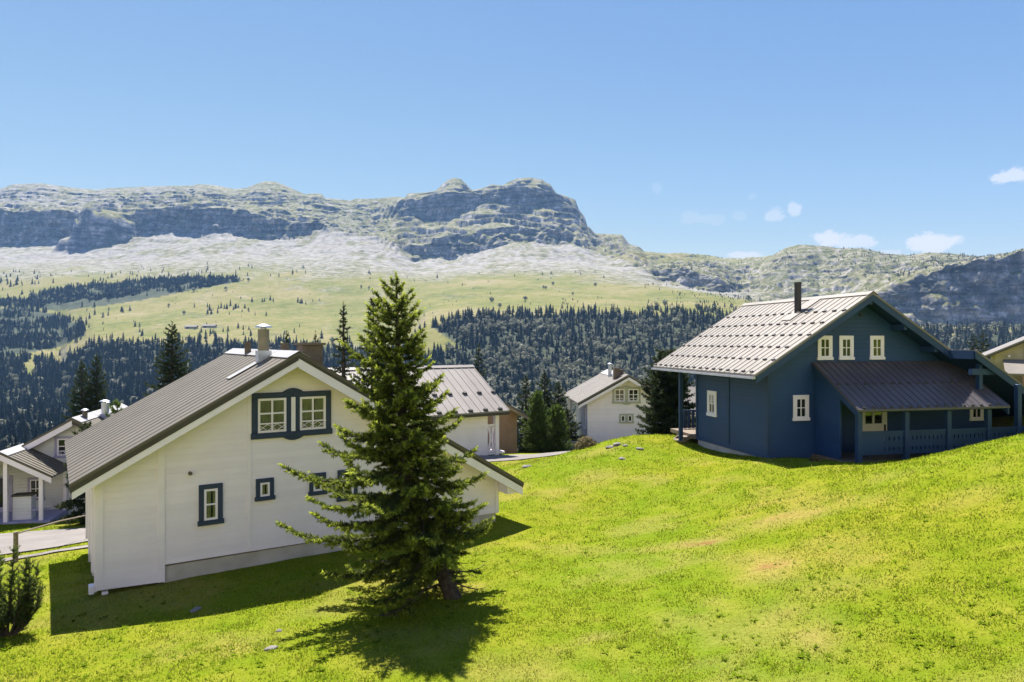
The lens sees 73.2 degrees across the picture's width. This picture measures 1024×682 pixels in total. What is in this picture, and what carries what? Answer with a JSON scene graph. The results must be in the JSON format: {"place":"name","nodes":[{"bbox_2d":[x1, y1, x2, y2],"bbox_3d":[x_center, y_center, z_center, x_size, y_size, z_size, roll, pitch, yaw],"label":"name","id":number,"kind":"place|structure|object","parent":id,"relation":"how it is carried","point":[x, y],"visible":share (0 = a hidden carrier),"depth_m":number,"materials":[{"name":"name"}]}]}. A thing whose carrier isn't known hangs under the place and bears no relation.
{"place":"outdoors","nodes":[
{"label":"outdoors","id":0,"kind":"place"},
{"bbox_2d":[4,545,87,560],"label":"path","id":1,"kind":"structure","parent":0,"point":[46,552],"depth_m":22.04,"materials":[{"name":"concrete"}]},
{"bbox_2d":[0,451,567,554],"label":"road","id":2,"kind":"structure","parent":0,"point":[28,540],"depth_m":26.33,"materials":[{"name":"grey asphalt"}]},
{"bbox_2d":[0,416,1023,681],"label":"meadow","id":3,"kind":"structure","parent":0,"point":[726,606],"depth_m":14.34,"materials":[{"name":"green plant"}]},
{"bbox_2d":[0,544,47,637],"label":"mountain pine","id":4,"kind":"object","parent":3,"relation":"on","point":[19,612],"visible":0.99,"depth_m":13.91,"materials":[{"name":"green plant"}]},
{"bbox_2d":[13,515,85,561],"bbox_3d":[-15.319,6.709,23.350,0.130,1.677,4.431,0,0,-1],"label":"fence","id":5,"kind":"object","parent":3,"relation":"on","point":[15,538],"visible":0.44,"depth_m":21.43,"materials":[{"name":"brown wood"}]},
{"bbox_2d":[0,400,127,524],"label":"chalet","id":6,"kind":"object","parent":3,"relation":"on","point":[33,479],"visible":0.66,"depth_m":33.24,"materials":[{"name":"grey"}]},
{"bbox_2d":[0,475,12,511],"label":"door","id":7,"kind":"structure","parent":6,"relation":"in","point":[10,476],"depth_m":33.25,"materials":[{"name":"wood"}]},
{"bbox_2d":[28,477,44,499],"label":"window","id":8,"kind":"structure","parent":6,"relation":"in","point":[33,483],"depth_m":33.54,"materials":[{"name":"clear glass"}]},
{"bbox_2d":[53,436,72,457],"bbox_3d":[-21.945,5.210,33.860,1.030,1.060,0.075,0,0,-14],"label":"window","id":9,"kind":"structure","parent":6,"relation":"in","point":[59,444],"depth_m":33.80,"materials":[{"name":"clear glass"}]},
{"bbox_2d":[53,420,92,525],"bbox_3d":[-19.096,6.298,31.087,2.915,5.485,2.787,0,0,0],"label":"spruce","id":10,"kind":"object","parent":3,"relation":"on","point":[78,503],"visible":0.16,"depth_m":30.60,"materials":[{"name":"green plant"}]},
{"bbox_2d":[61,359,100,423],"bbox_3d":[-35.228,8.753,55.859,5.642,14.609,6.489,0,0,23],"label":"spruce","id":11,"kind":"object","parent":3,"relation":"on","point":[80,400],"visible":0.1,"depth_m":55.83,"materials":[{"name":"green plant"}]},
{"bbox_2d":[78,353,113,409],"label":"spruce","id":12,"kind":"object","parent":3,"relation":"on","point":[97,387],"visible":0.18,"depth_m":56.83,"materials":[{"name":"green plant"}]},
{"bbox_2d":[101,399,123,420],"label":"pine","id":13,"kind":"object","parent":3,"relation":"on","point":[116,404],"visible":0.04,"depth_m":29.89,"materials":[{"name":"green plant"}]},
{"bbox_2d":[142,320,192,395],"bbox_3d":[-23.586,5.514,47.881,5.684,13.932,6.615,0,0,23],"label":"spruce","id":14,"kind":"object","parent":3,"relation":"on","point":[168,377],"visible":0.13,"depth_m":47.81,"materials":[{"name":"green plant"}]},
{"bbox_2d":[190,606,200,612],"bbox_3d":[-6.850,5.807,14.899,0.175,0.078,0.344,0,0,2],"label":"stone","id":15,"kind":"object","parent":3,"relation":"on","point":[195,609],"visible":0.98,"depth_m":14.84,"materials":[{"name":"grey stone"}]},
{"bbox_2d":[264,645,277,650],"bbox_3d":[-4.326,5.506,12.353,0.247,0.070,0.181,0,0,-25],"label":"stone","id":16,"kind":"object","parent":3,"relation":"on","point":[274,647],"visible":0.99,"depth_m":12.32,"materials":[{"name":"white stone"}]},
{"bbox_2d":[283,331,290,347],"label":"spruce","id":17,"kind":"object","parent":3,"relation":"on","point":[286,338],"visible":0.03,"depth_m":43.97,"materials":[{"name":"green plant"}]},
{"bbox_2d":[64,324,523,594],"bbox_3d":[-6.891,3.060,21.883,12.210,7.080,7.970,0,0,-34],"label":"chalet","id":18,"kind":"object","parent":3,"relation":"on","point":[185,476],"visible":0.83,"depth_m":17.86,"materials":[{"name":"white paint"}]},
{"bbox_2d":[197,483,223,526],"bbox_3d":[-7.574,4.110,17.330,0.620,1.020,0.075,0,0,-34],"label":"window","id":19,"kind":"structure","parent":18,"relation":"in","point":[210,495],"depth_m":17.34,"materials":[{"name":"blue wood"}]},
{"bbox_2d":[254,477,275,501],"bbox_3d":[-6.475,3.890,18.061,0.520,0.580,0.075,0,0,-34],"label":"window","id":20,"kind":"structure","parent":18,"relation":"in","point":[264,486],"depth_m":18.07,"materials":[{"name":"blue wood"}]},
{"bbox_2d":[251,392,292,439],"bbox_3d":[-6.321,1.960,18.164,1.090,1.200,0.075,0,0,-34],"label":"window","id":21,"kind":"structure","parent":18,"relation":"in","point":[271,412],"depth_m":18.15,"materials":[{"name":"blue wood"}]},
{"bbox_2d":[293,390,332,436],"bbox_3d":[-5.422,1.960,18.761,1.070,1.200,0.075,0,0,-34],"label":"window","id":22,"kind":"structure","parent":18,"relation":"in","point":[312,408],"depth_m":18.76,"materials":[{"name":"blue wood"}]},
{"bbox_2d":[308,472,327,495],"bbox_3d":[-5.309,3.910,18.836,0.520,0.600,0.075,0,0,-34],"label":"window","id":23,"kind":"structure","parent":18,"relation":"in","point":[313,491],"depth_m":18.82,"materials":[{"name":"blue wood"}]},
{"bbox_2d":[336,469,357,501],"bbox_3d":[-4.602,4.035,19.307,0.640,0.870,0.075,0,0,-34],"label":"window","id":24,"kind":"structure","parent":18,"relation":"in","point":[354,490],"depth_m":19.23,"materials":[{"name":"blue wood"}]},
{"bbox_2d":[330,301,356,381],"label":"spruce","id":25,"kind":"object","parent":3,"relation":"on","point":[342,370],"visible":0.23,"depth_m":36.93,"materials":[{"name":"green plant"}]},
{"bbox_2d":[352,291,386,390],"bbox_3d":[-6.713,2.713,33.046,3.252,10.316,3.104,0,0,0],"label":"spruce","id":26,"kind":"object","parent":3,"relation":"on","point":[371,301],"visible":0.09,"depth_m":32.89,"materials":[{"name":"green plant"}]},
{"bbox_2d":[275,271,493,619],"bbox_3d":[-2.564,2.191,14.571,4.383,7.501,4.324,0,0,0],"label":"spruce","id":27,"kind":"object","parent":3,"relation":"on","point":[436,554],"visible":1,"depth_m":14.50,"materials":[{"name":"green plant"}]},
{"bbox_2d":[328,365,509,454],"bbox_3d":[-9.049,5.090,41.709,15.530,7.020,9.020,0,0,-34],"label":"chalet","id":28,"kind":"object","parent":3,"relation":"on","point":[474,397],"visible":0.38,"depth_m":41.96,"materials":[{"name":"white paint"}]},
{"bbox_2d":[474,343,486,378],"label":"spruce","id":29,"kind":"object","parent":3,"relation":"on","point":[478,350],"visible":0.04,"depth_m":57.94,"materials":[{"name":"green plant"}]},
{"bbox_2d":[488,401,529,453],"bbox_3d":[-4.891,5.825,48.658,9.500,5.950,8.100,0,0,-34],"label":"chalet","id":30,"kind":"object","parent":3,"relation":"on","point":[507,434],"visible":0.03,"depth_m":47.56,"materials":[{"name":"wood"}]},
{"bbox_2d":[516,375,539,452],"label":"spruce","id":31,"kind":"object","parent":3,"relation":"on","point":[526,398],"visible":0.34,"depth_m":51.90,"materials":[{"name":"green plant"}]},
{"bbox_2d":[518,390,554,452],"bbox_3d":[1.658,5.626,45.929,2.570,4.827,2.500,0,0,0],"label":"pine","id":32,"kind":"object","parent":3,"relation":"on","point":[537,439],"visible":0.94,"depth_m":45.73,"materials":[{"name":"green plant"}]},
{"bbox_2d":[528,370,554,435],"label":"spruce","id":33,"kind":"object","parent":3,"relation":"on","point":[546,392],"visible":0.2,"depth_m":52.86,"materials":[{"name":"green plant"}]},
{"bbox_2d":[545,404,571,452],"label":"pine","id":34,"kind":"object","parent":3,"relation":"on","point":[557,418],"visible":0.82,"depth_m":46.22,"materials":[{"name":"green plant"}]},
{"bbox_2d":[540,380,580,452],"bbox_3d":[3.601,6.197,53.016,3.736,6.412,4.216,0,0,44],"label":"spruce","id":35,"kind":"object","parent":3,"relation":"on","point":[559,388],"visible":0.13,"depth_m":52.88,"materials":[{"name":"green plant"}]},
{"bbox_2d":[546,407,584,452],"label":"spruce","id":36,"kind":"object","parent":3,"relation":"on","point":[573,430],"visible":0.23,"depth_m":49.78,"materials":[{"name":"green plant"}]},
{"bbox_2d":[563,441,577,450],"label":"garden wall","id":37,"kind":"structure","parent":3,"relation":"on","point":[573,443],"depth_m":48.85,"materials":[{"name":"stone"}]},
{"bbox_2d":[574,436,597,449],"bbox_3d":[3.586,4.930,33.194,1.157,0.681,1.171,0,0,0],"label":"shrub","id":38,"kind":"object","parent":3,"relation":"on","point":[583,442],"visible":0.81,"depth_m":32.97,"materials":[{"name":"brown plant"}]},
{"bbox_2d":[564,363,651,443],"bbox_3d":[8.232,5.125,53.650,7.506,6.850,8.200,0,0,-3],"label":"chalet","id":39,"kind":"object","parent":3,"relation":"on","point":[606,401],"visible":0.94,"depth_m":50.12,"materials":[{"name":"white paint"}]},
{"bbox_2d":[583,406,584,428],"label":"window","id":40,"kind":"structure","parent":39,"relation":"in","point":[583,406],"depth_m":51.31,"materials":[{"name":"grey glass"}]},
{"bbox_2d":[612,387,626,403],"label":"window","id":41,"kind":"structure","parent":39,"relation":"in","point":[619,394],"depth_m":50.10,"materials":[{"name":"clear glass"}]},
{"bbox_2d":[619,414,626,422],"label":"window","id":42,"kind":"structure","parent":39,"relation":"in","point":[622,417],"depth_m":50.09,"materials":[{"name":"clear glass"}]},
{"bbox_2d":[626,414,633,422],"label":"window","id":43,"kind":"structure","parent":39,"relation":"in","point":[630,417],"depth_m":50.12,"materials":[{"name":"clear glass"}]},
{"bbox_2d":[626,387,640,403],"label":"window","id":44,"kind":"structure","parent":39,"relation":"in","point":[633,393],"depth_m":50.15,"materials":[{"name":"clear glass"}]},
{"bbox_2d":[634,348,695,434],"bbox_3d":[9.314,3.583,41.134,4.197,6.454,4.313,0,0,-43],"label":"spruce","id":45,"kind":"object","parent":3,"relation":"on","point":[662,392],"visible":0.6,"depth_m":40.43,"materials":[{"name":"green plant"}]},
{"bbox_2d":[685,387,695,424],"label":"chalet","id":46,"kind":"object","parent":3,"relation":"on","point":[693,398],"depth_m":73.57,"materials":[{"name":"beige metal"}]},
{"bbox_2d":[809,455,821,461],"bbox_3d":[10.740,4.207,24.401,0.455,0.327,0.480,0,0,0],"label":"shrub","id":47,"kind":"object","parent":3,"relation":"on","point":[817,458],"visible":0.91,"depth_m":24.33,"materials":[{"name":"green plant"}]},
{"bbox_2d":[651,282,1023,462],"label":"chalet","id":48,"kind":"object","parent":3,"relation":"on","point":[862,377],"visible":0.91,"depth_m":26.56,"materials":[{"name":"blue wood"}]},
{"bbox_2d":[706,390,716,416],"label":"window","id":49,"kind":"structure","parent":48,"relation":"in","point":[711,395],"depth_m":30.00,"materials":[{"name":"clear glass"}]},
{"bbox_2d":[792,395,809,420],"bbox_3d":[11.034,2.550,26.278,0.740,0.980,0.075,0,0,-13],"label":"window","id":50,"kind":"structure","parent":48,"relation":"in","point":[800,402],"depth_m":26.29,"materials":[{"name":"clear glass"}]},
{"bbox_2d":[817,336,833,359],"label":"window","id":51,"kind":"structure","parent":48,"relation":"in","point":[825,343],"depth_m":26.52,"materials":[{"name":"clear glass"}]},
{"bbox_2d":[838,336,854,359],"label":"window","id":52,"kind":"structure","parent":48,"relation":"in","point":[846,343],"depth_m":26.73,"materials":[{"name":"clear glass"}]},
{"bbox_2d":[862,412,886,440],"bbox_3d":[14.223,3.220,27.008,1.140,1.840,0.090,0,0,-13],"label":"door","id":53,"kind":"structure","parent":48,"relation":"in","point":[871,420],"depth_m":27.02,"materials":[{"name":"beige paint"}]},
{"bbox_2d":[869,336,884,359],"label":"window","id":54,"kind":"structure","parent":48,"relation":"in","point":[876,342],"depth_m":27.05,"materials":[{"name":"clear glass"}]},
{"bbox_2d":[969,409,983,420],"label":"window","id":55,"kind":"structure","parent":48,"relation":"in","point":[975,414],"depth_m":28.12,"materials":[{"name":"beige paint"}]},
{"bbox_2d":[966,333,983,351],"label":"spruce","id":56,"kind":"object","parent":3,"relation":"on","point":[973,345],"visible":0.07,"depth_m":69.96,"materials":[{"name":"green plant"}]},
{"bbox_2d":[976,331,990,357],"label":"spruce","id":57,"kind":"object","parent":3,"relation":"on","point":[983,349],"visible":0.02,"depth_m":71.94,"materials":[{"name":"green plant"}]},
{"bbox_2d":[982,336,1023,384],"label":"chalet","id":58,"kind":"object","parent":3,"relation":"on","point":[1008,357],"visible":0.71,"depth_m":54.30,"materials":[{"name":"beige wood"}]},
{"bbox_2d":[0,178,1023,404],"bbox_3d":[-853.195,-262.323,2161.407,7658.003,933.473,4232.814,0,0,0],"label":"mountain terrain","id":59,"kind":"structure","parent":0,"point":[454,234],"depth_m":1891.86,"materials":[{"name":"grey stone"}]},
{"bbox_2d":[6,364,10,375],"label":"spruce","id":60,"kind":"object","parent":59,"relation":"on","point":[7,371],"visible":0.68,"depth_m":872.88,"materials":[{"name":"green plant"}]},
{"bbox_2d":[11,398,18,418],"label":"spruce","id":61,"kind":"object","parent":59,"relation":"on","point":[14,407],"visible":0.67,"depth_m":595.18,"materials":[{"name":"green plant"}]},
{"bbox_2d":[26,402,32,418],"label":"spruce","id":62,"kind":"object","parent":59,"relation":"on","point":[28,411],"visible":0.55,"depth_m":568.52,"materials":[{"name":"green plant"}]},
{"bbox_2d":[29,375,41,390],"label":"spruce","id":63,"kind":"object","parent":59,"relation":"on","point":[36,380],"visible":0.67,"depth_m":818.34,"materials":[{"name":"green plant"}]},
{"bbox_2d":[34,408,41,423],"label":"spruce","id":64,"kind":"object","parent":59,"relation":"on","point":[39,414],"visible":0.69,"depth_m":530.59,"materials":[{"name":"green plant"}]},
{"bbox_2d":[47,387,53,399],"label":"spruce","id":65,"kind":"object","parent":59,"relation":"on","point":[52,392],"visible":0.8,"depth_m":765.64,"materials":[{"name":"green plant"}]},
{"bbox_2d":[49,410,54,426],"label":"spruce","id":66,"kind":"object","parent":59,"relation":"on","point":[51,418],"visible":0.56,"depth_m":518.02,"materials":[{"name":"green plant"}]},
{"bbox_2d":[114,348,118,358],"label":"spruce","id":67,"kind":"object","parent":59,"relation":"on","point":[117,353],"visible":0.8,"depth_m":926.74,"materials":[{"name":"green plant"}]},
{"bbox_2d":[150,351,155,361],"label":"spruce","id":68,"kind":"object","parent":59,"relation":"on","point":[152,357],"visible":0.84,"depth_m":905.89,"materials":[{"name":"green plant"}]},
{"bbox_2d":[184,325,197,328],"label":"barn","id":69,"kind":"structure","parent":59,"relation":"on","point":[191,326],"depth_m":1152.39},
{"bbox_2d":[202,324,216,327],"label":"barn","id":70,"kind":"structure","parent":59,"relation":"on","point":[209,325],"depth_m":1165.57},
{"bbox_2d":[312,331,318,342],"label":"spruce","id":71,"kind":"object","parent":59,"relation":"on","point":[315,339],"visible":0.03,"depth_m":46.99,"materials":[{"name":"green plant"}]},
{"bbox_2d":[459,355,464,364],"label":"spruce","id":72,"kind":"object","parent":59,"relation":"on","point":[461,362],"visible":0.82,"depth_m":794.96,"materials":[{"name":"green plant"}]},
{"bbox_2d":[0,244,1023,450],"bbox_3d":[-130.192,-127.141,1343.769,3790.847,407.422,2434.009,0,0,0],"label":"conifer forest","id":73,"kind":"object","parent":59,"relation":"on","point":[24,432],"visible":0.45,"depth_m":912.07,"materials":[{"name":"green plant"}]},
{"bbox_2d":[568,349,574,363],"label":"spruce","id":74,"kind":"object","parent":59,"relation":"on","point":[571,356],"visible":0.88,"depth_m":790.73,"materials":[{"name":"green plant"}]},
{"bbox_2d":[569,325,573,339],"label":"spruce","id":75,"kind":"object","parent":59,"relation":"on","point":[572,334],"visible":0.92,"depth_m":880.20,"materials":[{"name":"green plant"}]},
{"bbox_2d":[570,341,575,355],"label":"spruce","id":76,"kind":"object","parent":59,"relation":"on","point":[572,348],"visible":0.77,"depth_m":813.38,"materials":[{"name":"green plant"}]},
{"bbox_2d":[576,347,583,360],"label":"spruce","id":77,"kind":"object","parent":59,"relation":"on","point":[579,354],"visible":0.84,"depth_m":798.92,"materials":[{"name":"green plant"}]},
{"bbox_2d":[637,344,641,359],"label":"spruce","id":78,"kind":"object","parent":59,"relation":"on","point":[639,351],"visible":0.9,"depth_m":788.46,"materials":[{"name":"green plant"}]},
{"bbox_2d":[648,352,653,364],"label":"spruce","id":79,"kind":"object","parent":59,"relation":"on","point":[650,360],"visible":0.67,"depth_m":757.88,"materials":[{"name":"green plant"}]},
{"bbox_2d":[0,0,1023,258],"label":"sky","id":80,"kind":"structure","parent":0,"point":[737,129],"materials":[{"name":"blue"}]}
]}

